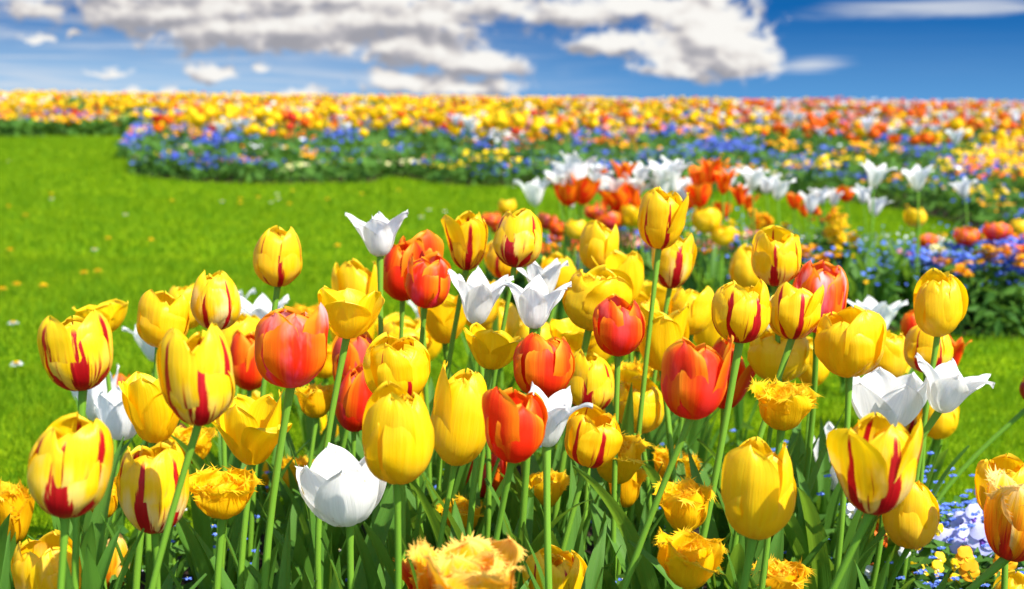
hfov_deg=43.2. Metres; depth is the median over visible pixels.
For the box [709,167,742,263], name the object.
tulip
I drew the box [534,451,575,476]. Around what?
tulip leaf clump
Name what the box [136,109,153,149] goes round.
tulip
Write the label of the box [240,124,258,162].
tulip
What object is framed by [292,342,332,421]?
tulip
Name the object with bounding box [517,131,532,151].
tulip
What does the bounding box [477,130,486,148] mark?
tulip
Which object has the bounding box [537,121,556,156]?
tulip
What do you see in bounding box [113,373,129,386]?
tulip
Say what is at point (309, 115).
tulip
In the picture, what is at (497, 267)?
tulip
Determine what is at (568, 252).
tulip leaf clump
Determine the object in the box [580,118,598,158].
tulip
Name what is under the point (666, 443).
tulip leaf clump
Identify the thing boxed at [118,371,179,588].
tulip
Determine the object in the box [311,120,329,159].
tulip
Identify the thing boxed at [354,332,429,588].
tulip
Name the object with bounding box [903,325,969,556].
tulip
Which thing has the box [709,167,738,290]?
tulip
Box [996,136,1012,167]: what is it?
tulip
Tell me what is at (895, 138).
tulip
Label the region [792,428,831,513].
tulip leaf clump
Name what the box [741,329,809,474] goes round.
tulip
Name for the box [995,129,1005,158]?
tulip
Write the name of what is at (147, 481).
tulip
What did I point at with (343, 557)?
tulip leaf clump
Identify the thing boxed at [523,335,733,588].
tulip
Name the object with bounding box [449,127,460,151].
tulip
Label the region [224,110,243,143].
tulip
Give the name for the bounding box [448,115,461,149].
tulip
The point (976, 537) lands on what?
pansy plant
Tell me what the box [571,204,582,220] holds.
tulip
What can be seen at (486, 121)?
tulip
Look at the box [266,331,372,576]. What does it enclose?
tulip
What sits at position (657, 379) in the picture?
tulip
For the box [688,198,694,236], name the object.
tulip
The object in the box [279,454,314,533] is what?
tulip
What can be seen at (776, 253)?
tulip
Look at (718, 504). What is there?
tulip leaf clump
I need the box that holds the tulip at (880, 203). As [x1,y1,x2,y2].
[864,192,892,262]
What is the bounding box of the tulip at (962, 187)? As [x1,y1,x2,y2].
[940,176,977,251]
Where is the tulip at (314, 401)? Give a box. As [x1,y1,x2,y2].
[267,379,333,570]
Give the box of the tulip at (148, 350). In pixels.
[122,324,154,446]
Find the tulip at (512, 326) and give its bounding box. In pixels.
[484,299,520,389]
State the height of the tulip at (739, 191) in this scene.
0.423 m
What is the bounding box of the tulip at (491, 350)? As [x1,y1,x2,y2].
[410,322,523,550]
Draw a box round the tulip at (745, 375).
[712,337,755,546]
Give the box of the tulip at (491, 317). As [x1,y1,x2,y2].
[439,277,498,376]
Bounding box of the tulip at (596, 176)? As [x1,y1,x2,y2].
[587,171,620,245]
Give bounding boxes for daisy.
[10,361,22,375]
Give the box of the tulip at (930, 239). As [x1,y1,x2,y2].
[914,233,936,269]
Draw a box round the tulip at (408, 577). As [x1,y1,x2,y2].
[393,543,447,588]
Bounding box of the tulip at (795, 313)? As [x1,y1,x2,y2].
[687,282,823,588]
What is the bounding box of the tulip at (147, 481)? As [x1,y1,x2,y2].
[116,441,188,588]
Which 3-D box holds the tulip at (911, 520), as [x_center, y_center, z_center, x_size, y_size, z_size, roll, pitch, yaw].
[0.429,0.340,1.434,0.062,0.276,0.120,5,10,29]
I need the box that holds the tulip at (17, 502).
[0,479,34,588]
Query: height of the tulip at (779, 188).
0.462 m
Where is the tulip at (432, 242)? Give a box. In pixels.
[398,230,443,541]
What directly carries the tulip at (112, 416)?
on the bed soil at (589, 548)
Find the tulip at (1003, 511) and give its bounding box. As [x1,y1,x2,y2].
[966,465,1023,588]
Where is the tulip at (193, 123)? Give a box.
[189,117,199,144]
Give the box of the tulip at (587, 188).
[555,173,600,273]
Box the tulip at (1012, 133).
[1007,129,1021,171]
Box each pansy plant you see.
[828,503,918,588]
[862,513,888,578]
[909,523,960,588]
[917,504,986,568]
[935,522,1021,584]
[949,546,1017,588]
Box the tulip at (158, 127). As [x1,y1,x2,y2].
[153,123,162,159]
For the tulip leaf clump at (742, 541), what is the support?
on the bed soil at (589, 548)
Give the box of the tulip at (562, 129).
[556,125,573,151]
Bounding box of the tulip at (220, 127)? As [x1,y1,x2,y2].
[212,122,231,175]
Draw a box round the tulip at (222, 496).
[189,463,264,588]
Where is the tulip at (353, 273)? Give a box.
[331,258,377,443]
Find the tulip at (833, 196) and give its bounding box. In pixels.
[817,189,843,240]
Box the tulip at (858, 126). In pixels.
[844,123,862,150]
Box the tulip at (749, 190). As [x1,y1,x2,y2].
[738,183,760,245]
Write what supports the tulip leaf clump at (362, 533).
on the bed soil at (589, 548)
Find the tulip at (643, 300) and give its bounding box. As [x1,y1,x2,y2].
[605,291,678,447]
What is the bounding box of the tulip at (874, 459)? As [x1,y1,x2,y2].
[730,412,922,588]
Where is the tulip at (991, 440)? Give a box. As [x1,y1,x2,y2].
[936,377,1023,502]
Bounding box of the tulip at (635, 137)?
[629,133,638,148]
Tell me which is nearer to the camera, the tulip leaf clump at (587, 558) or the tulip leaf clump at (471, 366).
the tulip leaf clump at (587, 558)
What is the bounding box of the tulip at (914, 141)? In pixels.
[910,136,920,184]
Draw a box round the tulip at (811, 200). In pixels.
[799,191,826,265]
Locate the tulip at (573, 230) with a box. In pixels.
[539,218,585,319]
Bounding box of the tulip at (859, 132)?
[851,128,865,158]
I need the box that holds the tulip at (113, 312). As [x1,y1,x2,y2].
[72,298,145,525]
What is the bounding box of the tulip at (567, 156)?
[560,152,581,249]
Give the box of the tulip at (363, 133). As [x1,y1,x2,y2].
[359,128,375,157]
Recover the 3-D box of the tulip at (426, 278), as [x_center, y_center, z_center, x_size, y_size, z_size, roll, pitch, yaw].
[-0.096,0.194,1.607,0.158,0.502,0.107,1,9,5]
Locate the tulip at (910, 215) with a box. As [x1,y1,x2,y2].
[903,207,936,313]
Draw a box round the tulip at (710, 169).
[692,158,728,292]
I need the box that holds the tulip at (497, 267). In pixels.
[438,241,517,386]
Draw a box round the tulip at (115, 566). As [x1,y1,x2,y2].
[106,534,135,588]
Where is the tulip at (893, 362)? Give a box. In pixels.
[837,330,926,529]
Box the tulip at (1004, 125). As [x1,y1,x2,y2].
[998,120,1009,130]
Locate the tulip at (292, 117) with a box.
[275,111,297,159]
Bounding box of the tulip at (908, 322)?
[901,310,916,375]
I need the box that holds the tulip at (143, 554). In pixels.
[142,533,152,564]
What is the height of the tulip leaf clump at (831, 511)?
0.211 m
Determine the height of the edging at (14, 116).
0.496 m
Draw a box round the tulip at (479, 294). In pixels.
[407,266,518,543]
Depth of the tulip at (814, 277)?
1.57 m
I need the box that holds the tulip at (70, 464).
[27,411,113,588]
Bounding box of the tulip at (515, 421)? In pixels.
[401,386,547,588]
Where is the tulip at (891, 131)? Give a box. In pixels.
[887,126,899,152]
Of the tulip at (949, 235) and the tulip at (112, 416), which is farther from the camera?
the tulip at (949, 235)
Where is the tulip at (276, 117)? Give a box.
[271,112,281,169]
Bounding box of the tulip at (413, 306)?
[408,300,419,318]
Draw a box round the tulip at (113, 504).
[80,476,144,588]
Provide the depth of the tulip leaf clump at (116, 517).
1.68 m
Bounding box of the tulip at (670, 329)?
[638,302,730,588]
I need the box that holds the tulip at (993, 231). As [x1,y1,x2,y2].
[968,221,1022,317]
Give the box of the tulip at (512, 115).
[506,113,525,158]
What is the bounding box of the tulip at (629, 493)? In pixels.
[608,467,657,584]
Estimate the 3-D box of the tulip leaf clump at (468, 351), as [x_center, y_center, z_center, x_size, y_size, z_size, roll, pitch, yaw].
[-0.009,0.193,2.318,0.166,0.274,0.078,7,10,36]
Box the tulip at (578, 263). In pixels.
[576,252,587,271]
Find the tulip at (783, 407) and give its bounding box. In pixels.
[627,374,820,588]
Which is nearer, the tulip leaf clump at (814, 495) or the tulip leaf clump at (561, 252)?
the tulip leaf clump at (814, 495)
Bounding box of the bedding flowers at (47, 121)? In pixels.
[0,103,1023,225]
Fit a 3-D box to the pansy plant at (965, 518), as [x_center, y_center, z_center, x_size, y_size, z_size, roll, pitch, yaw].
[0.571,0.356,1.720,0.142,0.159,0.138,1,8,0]
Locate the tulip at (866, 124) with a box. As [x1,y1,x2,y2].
[855,117,877,179]
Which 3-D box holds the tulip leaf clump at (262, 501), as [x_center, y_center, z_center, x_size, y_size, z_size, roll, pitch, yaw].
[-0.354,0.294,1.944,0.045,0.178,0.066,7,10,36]
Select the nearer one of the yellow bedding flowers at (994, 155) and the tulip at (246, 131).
the yellow bedding flowers at (994, 155)
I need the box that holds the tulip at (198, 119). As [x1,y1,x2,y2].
[192,114,204,152]
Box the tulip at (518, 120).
[512,113,536,179]
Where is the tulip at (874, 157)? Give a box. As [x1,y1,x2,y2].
[868,124,887,160]
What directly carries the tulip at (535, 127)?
on the bed soil at (935, 212)
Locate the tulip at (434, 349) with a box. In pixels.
[416,318,441,360]
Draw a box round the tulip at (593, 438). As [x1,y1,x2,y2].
[514,402,622,588]
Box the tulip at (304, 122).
[299,116,309,158]
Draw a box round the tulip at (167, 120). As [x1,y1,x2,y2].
[163,115,172,147]
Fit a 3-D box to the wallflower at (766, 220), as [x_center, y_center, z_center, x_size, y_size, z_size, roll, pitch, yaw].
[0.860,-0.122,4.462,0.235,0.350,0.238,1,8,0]
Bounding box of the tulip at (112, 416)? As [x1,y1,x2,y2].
[94,385,136,543]
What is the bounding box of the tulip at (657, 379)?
[642,357,688,447]
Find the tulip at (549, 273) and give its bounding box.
[517,258,568,487]
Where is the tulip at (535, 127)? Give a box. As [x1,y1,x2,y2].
[521,122,541,176]
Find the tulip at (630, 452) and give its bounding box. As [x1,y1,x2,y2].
[551,430,651,579]
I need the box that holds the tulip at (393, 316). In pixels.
[376,312,418,335]
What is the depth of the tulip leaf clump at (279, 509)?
1.80 m
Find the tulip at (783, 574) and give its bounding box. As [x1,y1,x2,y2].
[751,556,814,588]
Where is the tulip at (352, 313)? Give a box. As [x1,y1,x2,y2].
[288,285,393,588]
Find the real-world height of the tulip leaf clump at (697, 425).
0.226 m
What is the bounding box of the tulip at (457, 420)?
[353,360,486,588]
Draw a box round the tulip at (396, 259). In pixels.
[298,237,442,534]
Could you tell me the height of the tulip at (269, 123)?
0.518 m
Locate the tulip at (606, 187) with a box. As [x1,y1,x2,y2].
[579,182,609,244]
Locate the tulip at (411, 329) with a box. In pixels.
[383,319,432,349]
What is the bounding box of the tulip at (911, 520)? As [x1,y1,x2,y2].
[882,480,939,588]
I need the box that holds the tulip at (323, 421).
[320,415,338,437]
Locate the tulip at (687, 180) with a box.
[679,177,704,242]
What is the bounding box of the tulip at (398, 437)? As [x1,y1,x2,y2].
[325,381,433,588]
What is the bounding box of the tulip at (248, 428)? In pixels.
[211,389,301,588]
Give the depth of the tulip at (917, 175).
3.96 m
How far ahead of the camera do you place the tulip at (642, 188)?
3.93 m
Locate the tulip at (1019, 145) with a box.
[1006,136,1023,172]
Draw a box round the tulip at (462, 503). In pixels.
[435,491,485,528]
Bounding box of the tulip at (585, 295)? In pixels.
[513,264,631,541]
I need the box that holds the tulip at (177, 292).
[151,283,199,427]
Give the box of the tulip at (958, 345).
[924,335,971,468]
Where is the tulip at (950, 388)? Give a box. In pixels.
[795,353,994,588]
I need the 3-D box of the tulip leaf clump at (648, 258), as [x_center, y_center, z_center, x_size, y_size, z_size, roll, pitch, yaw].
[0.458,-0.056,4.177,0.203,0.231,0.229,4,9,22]
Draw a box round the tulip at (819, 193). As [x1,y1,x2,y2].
[809,187,850,251]
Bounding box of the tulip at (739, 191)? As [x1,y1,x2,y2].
[729,183,750,246]
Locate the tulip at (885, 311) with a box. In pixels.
[847,295,907,420]
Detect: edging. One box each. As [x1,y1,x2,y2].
[3,113,152,133]
[113,123,1023,237]
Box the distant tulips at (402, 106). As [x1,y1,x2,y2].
[0,89,1023,160]
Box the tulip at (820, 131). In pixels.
[814,127,827,136]
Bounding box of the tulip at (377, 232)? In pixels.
[324,210,434,520]
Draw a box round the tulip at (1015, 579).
[993,570,1023,588]
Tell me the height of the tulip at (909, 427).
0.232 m
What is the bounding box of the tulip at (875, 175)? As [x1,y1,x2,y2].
[840,160,896,302]
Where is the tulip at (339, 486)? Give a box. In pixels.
[295,442,386,588]
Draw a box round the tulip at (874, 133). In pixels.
[862,127,885,192]
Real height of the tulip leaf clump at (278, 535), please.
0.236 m
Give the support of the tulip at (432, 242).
on the bed soil at (589, 548)
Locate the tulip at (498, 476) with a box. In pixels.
[465,453,510,539]
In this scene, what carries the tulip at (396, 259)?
on the bed soil at (589, 548)
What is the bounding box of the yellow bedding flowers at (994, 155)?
[931,134,1023,212]
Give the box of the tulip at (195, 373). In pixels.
[149,323,234,588]
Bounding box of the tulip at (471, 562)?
[406,531,528,588]
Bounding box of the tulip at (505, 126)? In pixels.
[500,120,510,150]
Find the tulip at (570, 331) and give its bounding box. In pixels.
[491,318,596,512]
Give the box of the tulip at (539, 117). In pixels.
[533,116,544,148]
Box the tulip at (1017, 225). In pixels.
[1009,218,1023,264]
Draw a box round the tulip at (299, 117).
[295,113,303,145]
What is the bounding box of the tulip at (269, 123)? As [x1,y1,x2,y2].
[265,118,274,173]
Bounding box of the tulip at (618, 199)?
[598,182,629,251]
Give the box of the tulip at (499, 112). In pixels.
[485,109,504,152]
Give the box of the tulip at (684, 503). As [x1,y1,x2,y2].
[652,475,716,588]
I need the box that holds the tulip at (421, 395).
[419,388,423,400]
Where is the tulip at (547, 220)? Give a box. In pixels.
[537,212,576,265]
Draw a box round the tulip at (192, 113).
[187,110,208,141]
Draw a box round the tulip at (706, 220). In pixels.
[691,206,728,290]
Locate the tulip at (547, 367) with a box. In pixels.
[490,332,590,574]
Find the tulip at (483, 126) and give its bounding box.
[471,119,485,146]
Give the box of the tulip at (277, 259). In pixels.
[171,225,310,588]
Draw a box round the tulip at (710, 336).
[693,320,723,347]
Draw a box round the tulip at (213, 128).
[208,124,216,148]
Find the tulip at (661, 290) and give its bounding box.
[633,280,677,391]
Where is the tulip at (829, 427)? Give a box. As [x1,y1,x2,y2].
[813,421,837,496]
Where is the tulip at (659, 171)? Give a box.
[644,159,678,314]
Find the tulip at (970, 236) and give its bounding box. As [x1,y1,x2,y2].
[953,226,984,325]
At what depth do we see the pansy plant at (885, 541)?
1.58 m
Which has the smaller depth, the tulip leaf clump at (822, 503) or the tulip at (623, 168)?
the tulip leaf clump at (822, 503)
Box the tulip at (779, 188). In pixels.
[763,176,795,288]
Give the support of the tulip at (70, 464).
on the bed soil at (589, 548)
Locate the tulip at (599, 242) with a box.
[553,220,628,459]
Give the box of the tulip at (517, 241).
[421,208,542,543]
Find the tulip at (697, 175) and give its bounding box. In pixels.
[688,165,707,292]
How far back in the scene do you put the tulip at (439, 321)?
1.81 m
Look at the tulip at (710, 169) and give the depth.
3.94 m
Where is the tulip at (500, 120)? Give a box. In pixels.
[494,114,505,169]
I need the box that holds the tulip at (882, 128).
[862,123,887,159]
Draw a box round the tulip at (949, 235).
[936,219,961,268]
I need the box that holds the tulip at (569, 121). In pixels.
[557,116,574,156]
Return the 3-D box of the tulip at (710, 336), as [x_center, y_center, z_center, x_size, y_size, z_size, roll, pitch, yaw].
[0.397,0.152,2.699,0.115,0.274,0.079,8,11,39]
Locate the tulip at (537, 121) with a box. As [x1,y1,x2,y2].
[532,119,542,169]
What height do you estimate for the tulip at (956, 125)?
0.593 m
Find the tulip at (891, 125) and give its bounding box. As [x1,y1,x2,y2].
[886,124,894,145]
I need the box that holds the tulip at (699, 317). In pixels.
[659,285,713,529]
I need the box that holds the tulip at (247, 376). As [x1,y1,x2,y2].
[212,329,284,534]
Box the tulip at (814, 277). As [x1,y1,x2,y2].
[696,260,847,561]
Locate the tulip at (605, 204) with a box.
[575,198,616,219]
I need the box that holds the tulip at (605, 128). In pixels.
[600,123,609,154]
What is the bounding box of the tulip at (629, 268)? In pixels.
[591,250,670,468]
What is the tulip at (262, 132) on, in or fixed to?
on the bed soil at (935, 212)
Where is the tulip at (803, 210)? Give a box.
[793,202,829,244]
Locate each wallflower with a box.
[486,267,526,301]
[514,242,578,301]
[568,230,627,260]
[619,227,652,280]
[683,228,757,289]
[726,208,789,293]
[768,244,841,298]
[801,206,847,263]
[822,205,871,307]
[896,243,979,321]
[903,235,1023,340]
[950,225,1023,325]
[968,234,1023,334]
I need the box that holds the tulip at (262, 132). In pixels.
[248,127,266,169]
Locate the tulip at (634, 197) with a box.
[619,183,652,281]
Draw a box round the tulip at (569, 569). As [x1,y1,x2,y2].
[522,545,586,588]
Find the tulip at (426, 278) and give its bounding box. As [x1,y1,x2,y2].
[403,252,491,547]
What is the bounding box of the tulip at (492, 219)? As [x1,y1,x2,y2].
[481,211,500,281]
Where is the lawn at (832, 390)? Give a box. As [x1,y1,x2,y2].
[0,98,1023,572]
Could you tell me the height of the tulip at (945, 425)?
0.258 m
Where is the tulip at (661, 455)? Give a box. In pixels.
[639,446,701,523]
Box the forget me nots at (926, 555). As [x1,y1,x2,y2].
[36,418,1023,588]
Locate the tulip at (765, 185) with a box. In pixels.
[752,173,780,240]
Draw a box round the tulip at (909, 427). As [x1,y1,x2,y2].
[905,416,939,461]
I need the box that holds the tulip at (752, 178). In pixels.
[736,166,769,237]
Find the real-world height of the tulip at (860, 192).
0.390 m
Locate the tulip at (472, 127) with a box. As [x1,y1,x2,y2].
[466,120,479,170]
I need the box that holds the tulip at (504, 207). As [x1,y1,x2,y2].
[498,198,516,214]
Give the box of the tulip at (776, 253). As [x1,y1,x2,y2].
[703,224,828,543]
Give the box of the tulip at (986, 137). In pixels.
[972,133,992,164]
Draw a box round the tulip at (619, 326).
[587,293,664,588]
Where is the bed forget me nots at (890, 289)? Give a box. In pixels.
[542,208,1023,334]
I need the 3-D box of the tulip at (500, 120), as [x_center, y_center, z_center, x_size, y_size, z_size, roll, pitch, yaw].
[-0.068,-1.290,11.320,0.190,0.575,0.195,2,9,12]
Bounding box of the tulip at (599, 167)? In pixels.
[565,163,607,220]
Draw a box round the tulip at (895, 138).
[888,134,910,175]
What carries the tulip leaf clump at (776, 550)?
on the bed soil at (589, 548)
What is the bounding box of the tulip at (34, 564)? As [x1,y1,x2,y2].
[11,529,80,588]
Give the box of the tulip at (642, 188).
[623,173,652,254]
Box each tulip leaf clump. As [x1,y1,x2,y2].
[0,514,10,588]
[27,513,113,562]
[51,435,135,549]
[55,516,131,588]
[59,437,123,588]
[71,507,121,542]
[97,526,121,588]
[115,501,136,569]
[130,438,175,569]
[147,574,213,588]
[164,562,181,588]
[179,510,242,588]
[189,452,234,554]
[207,445,239,573]
[217,518,283,588]
[234,522,258,588]
[237,532,331,588]
[255,444,309,560]
[258,443,336,588]
[258,445,283,505]
[258,578,261,588]
[263,484,391,587]
[284,431,297,512]
[292,489,346,588]
[299,387,337,443]
[307,378,325,459]
[308,483,388,584]
[341,490,446,553]
[359,527,365,539]
[363,521,394,584]
[387,463,429,566]
[407,397,433,486]
[428,378,436,489]
[461,333,524,393]
[469,353,474,371]
[473,508,485,532]
[485,444,555,538]
[485,478,588,565]
[490,499,500,538]
[500,488,511,524]
[510,475,519,503]
[515,437,583,500]
[520,527,544,588]
[523,245,563,279]
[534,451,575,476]
[538,241,576,270]
[540,461,620,588]
[551,474,579,529]
[562,433,603,550]
[574,461,635,520]
[584,551,589,563]
[605,481,609,493]
[610,579,618,588]
[616,491,670,588]
[618,577,624,588]
[634,453,714,588]
[634,491,639,524]
[643,245,652,272]
[658,411,673,448]
[663,414,710,479]
[672,429,710,486]
[685,412,717,475]
[695,254,730,287]
[699,527,747,588]
[706,414,734,463]
[709,476,764,576]
[714,497,723,512]
[714,499,721,522]
[716,535,829,588]
[720,542,729,571]
[725,528,783,588]
[753,556,795,569]
[787,513,880,588]
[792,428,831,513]
[795,513,851,554]
[796,543,859,588]
[799,247,853,274]
[815,416,829,525]
[816,247,898,297]
[816,489,827,521]
[822,250,926,307]
[823,482,848,544]
[832,509,860,561]
[845,513,895,588]
[850,247,912,324]
[854,560,951,588]
[860,233,914,269]
[870,245,928,287]
[888,237,952,315]
[900,239,956,268]
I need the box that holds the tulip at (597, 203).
[594,200,605,209]
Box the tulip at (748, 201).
[744,193,777,241]
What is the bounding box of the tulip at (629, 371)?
[582,357,653,503]
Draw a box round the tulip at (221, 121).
[212,119,227,154]
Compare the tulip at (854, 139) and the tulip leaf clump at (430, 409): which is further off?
the tulip at (854, 139)
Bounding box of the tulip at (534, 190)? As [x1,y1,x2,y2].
[513,177,552,284]
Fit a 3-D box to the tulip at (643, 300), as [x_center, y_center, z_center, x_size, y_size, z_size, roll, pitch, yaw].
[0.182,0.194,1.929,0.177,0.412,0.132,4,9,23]
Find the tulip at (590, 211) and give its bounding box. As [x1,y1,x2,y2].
[584,205,605,219]
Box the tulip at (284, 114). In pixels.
[281,109,303,147]
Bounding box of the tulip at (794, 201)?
[786,192,802,234]
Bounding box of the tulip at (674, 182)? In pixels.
[647,166,686,288]
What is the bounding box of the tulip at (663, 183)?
[644,175,679,282]
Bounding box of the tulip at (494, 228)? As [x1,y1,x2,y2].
[492,225,497,232]
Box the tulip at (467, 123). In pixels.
[458,116,476,179]
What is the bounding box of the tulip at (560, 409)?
[521,382,641,588]
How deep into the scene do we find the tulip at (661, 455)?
1.65 m
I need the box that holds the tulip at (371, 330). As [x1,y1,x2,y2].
[331,322,374,340]
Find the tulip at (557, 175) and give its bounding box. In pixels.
[543,165,588,317]
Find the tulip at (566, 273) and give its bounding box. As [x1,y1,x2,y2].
[540,252,575,453]
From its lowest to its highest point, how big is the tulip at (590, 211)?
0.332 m
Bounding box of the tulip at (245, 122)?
[239,117,257,154]
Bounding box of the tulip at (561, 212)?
[548,177,576,262]
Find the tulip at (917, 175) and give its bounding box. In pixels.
[888,164,934,309]
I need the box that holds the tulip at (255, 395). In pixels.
[246,390,271,399]
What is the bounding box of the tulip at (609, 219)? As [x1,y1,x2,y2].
[595,208,623,229]
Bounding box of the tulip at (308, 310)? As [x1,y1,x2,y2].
[283,302,323,455]
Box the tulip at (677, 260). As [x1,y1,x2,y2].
[644,232,719,509]
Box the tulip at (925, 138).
[918,132,936,184]
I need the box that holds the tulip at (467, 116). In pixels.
[448,113,470,154]
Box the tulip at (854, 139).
[850,136,861,172]
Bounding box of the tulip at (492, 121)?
[480,116,497,149]
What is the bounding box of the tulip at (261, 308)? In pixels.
[240,293,288,464]
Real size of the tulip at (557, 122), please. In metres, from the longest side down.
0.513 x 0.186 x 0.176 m
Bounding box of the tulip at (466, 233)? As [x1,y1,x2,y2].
[409,210,487,550]
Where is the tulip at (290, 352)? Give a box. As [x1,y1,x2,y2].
[182,302,328,588]
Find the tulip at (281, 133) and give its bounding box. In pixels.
[276,129,286,144]
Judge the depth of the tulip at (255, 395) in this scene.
2.39 m
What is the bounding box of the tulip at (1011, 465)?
[974,453,1023,588]
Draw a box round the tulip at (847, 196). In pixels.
[836,185,880,250]
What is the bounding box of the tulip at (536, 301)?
[422,274,592,553]
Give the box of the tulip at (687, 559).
[654,525,727,588]
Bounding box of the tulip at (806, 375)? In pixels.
[798,337,828,447]
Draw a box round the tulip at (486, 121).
[477,116,490,149]
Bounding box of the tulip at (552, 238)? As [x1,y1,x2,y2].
[546,230,562,243]
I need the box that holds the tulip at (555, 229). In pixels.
[540,220,579,312]
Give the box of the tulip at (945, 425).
[917,406,959,491]
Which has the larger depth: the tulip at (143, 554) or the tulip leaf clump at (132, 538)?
the tulip at (143, 554)
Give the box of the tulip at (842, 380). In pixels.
[840,377,844,396]
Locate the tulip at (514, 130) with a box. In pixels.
[509,126,520,170]
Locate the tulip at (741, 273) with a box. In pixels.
[729,243,769,446]
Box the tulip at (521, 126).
[512,124,535,175]
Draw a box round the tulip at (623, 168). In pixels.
[610,160,638,254]
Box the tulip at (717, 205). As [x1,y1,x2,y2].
[710,201,731,263]
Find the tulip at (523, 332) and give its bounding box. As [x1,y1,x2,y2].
[516,322,553,340]
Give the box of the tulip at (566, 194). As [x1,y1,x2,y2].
[553,182,576,317]
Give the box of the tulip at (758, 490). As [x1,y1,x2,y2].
[721,437,796,588]
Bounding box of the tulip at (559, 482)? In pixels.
[529,469,569,531]
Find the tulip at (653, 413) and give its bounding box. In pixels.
[619,375,664,539]
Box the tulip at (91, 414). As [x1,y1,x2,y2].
[71,364,118,420]
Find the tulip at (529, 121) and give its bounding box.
[527,119,531,145]
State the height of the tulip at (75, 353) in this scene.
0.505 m
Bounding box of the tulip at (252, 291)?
[238,288,255,313]
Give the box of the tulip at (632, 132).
[619,127,638,155]
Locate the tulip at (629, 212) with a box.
[620,201,652,280]
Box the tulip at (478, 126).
[475,122,481,141]
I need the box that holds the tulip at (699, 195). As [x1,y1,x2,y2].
[682,182,711,291]
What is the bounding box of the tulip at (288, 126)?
[280,122,294,161]
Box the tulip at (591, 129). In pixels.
[586,121,604,152]
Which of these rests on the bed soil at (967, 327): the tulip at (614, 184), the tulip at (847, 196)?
the tulip at (847, 196)
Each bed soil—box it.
[4,111,1011,229]
[140,465,711,588]
[727,272,1023,336]
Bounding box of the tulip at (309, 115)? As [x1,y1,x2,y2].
[304,113,312,143]
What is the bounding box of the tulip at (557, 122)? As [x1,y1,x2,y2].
[553,120,561,149]
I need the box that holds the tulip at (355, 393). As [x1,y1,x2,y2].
[335,362,424,567]
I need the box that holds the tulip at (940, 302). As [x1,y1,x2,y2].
[887,268,967,588]
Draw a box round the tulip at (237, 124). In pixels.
[232,119,246,155]
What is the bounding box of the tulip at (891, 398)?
[829,367,926,588]
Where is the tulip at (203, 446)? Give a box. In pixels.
[163,425,219,584]
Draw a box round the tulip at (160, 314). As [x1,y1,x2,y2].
[100,289,189,588]
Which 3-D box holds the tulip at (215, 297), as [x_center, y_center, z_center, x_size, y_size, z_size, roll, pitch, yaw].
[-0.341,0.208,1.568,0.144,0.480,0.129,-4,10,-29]
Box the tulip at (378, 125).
[371,120,388,156]
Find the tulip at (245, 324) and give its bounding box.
[205,313,259,470]
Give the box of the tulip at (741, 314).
[573,278,771,588]
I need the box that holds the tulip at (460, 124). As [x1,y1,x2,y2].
[458,119,463,144]
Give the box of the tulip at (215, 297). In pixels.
[175,270,240,588]
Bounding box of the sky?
[0,0,1023,105]
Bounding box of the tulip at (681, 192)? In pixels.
[676,180,703,263]
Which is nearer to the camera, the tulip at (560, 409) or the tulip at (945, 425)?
the tulip at (560, 409)
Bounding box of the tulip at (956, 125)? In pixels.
[936,117,963,170]
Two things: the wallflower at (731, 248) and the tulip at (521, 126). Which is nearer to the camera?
the wallflower at (731, 248)
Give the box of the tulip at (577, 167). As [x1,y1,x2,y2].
[551,150,596,268]
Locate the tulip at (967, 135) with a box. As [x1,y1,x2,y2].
[962,127,973,172]
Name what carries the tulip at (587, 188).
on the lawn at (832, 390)
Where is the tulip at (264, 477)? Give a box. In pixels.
[257,461,269,533]
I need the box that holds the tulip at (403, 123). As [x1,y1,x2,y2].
[395,118,410,151]
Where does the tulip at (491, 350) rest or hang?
on the bed soil at (589, 548)
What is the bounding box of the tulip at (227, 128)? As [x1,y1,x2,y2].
[223,123,238,159]
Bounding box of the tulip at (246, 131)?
[243,127,256,168]
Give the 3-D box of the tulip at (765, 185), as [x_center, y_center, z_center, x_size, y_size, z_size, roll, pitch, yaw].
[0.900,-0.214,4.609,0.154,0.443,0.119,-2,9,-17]
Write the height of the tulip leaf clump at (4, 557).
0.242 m
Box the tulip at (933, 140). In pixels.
[928,136,935,152]
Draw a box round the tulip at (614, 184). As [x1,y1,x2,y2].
[601,176,636,234]
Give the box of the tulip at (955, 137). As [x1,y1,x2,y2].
[933,128,969,203]
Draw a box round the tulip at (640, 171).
[629,161,650,263]
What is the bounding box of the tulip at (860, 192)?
[850,183,875,250]
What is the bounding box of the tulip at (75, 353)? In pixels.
[37,308,144,588]
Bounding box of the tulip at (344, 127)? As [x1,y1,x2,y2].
[334,122,352,168]
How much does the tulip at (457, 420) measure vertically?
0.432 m
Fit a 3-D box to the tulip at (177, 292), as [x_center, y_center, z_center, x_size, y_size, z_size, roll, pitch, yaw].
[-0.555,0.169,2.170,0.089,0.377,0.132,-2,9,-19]
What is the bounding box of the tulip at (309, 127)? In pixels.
[304,123,312,140]
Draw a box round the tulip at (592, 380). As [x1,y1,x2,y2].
[513,349,613,548]
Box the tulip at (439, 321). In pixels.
[417,293,466,378]
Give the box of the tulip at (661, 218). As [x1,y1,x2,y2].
[590,186,689,573]
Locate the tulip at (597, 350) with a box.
[587,344,610,360]
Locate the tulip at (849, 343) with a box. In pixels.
[784,305,888,588]
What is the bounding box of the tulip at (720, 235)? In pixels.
[697,224,735,293]
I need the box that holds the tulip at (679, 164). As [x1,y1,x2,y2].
[660,155,705,248]
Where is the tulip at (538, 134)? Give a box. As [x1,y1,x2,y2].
[523,132,541,174]
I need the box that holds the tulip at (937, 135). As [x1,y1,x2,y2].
[918,131,940,163]

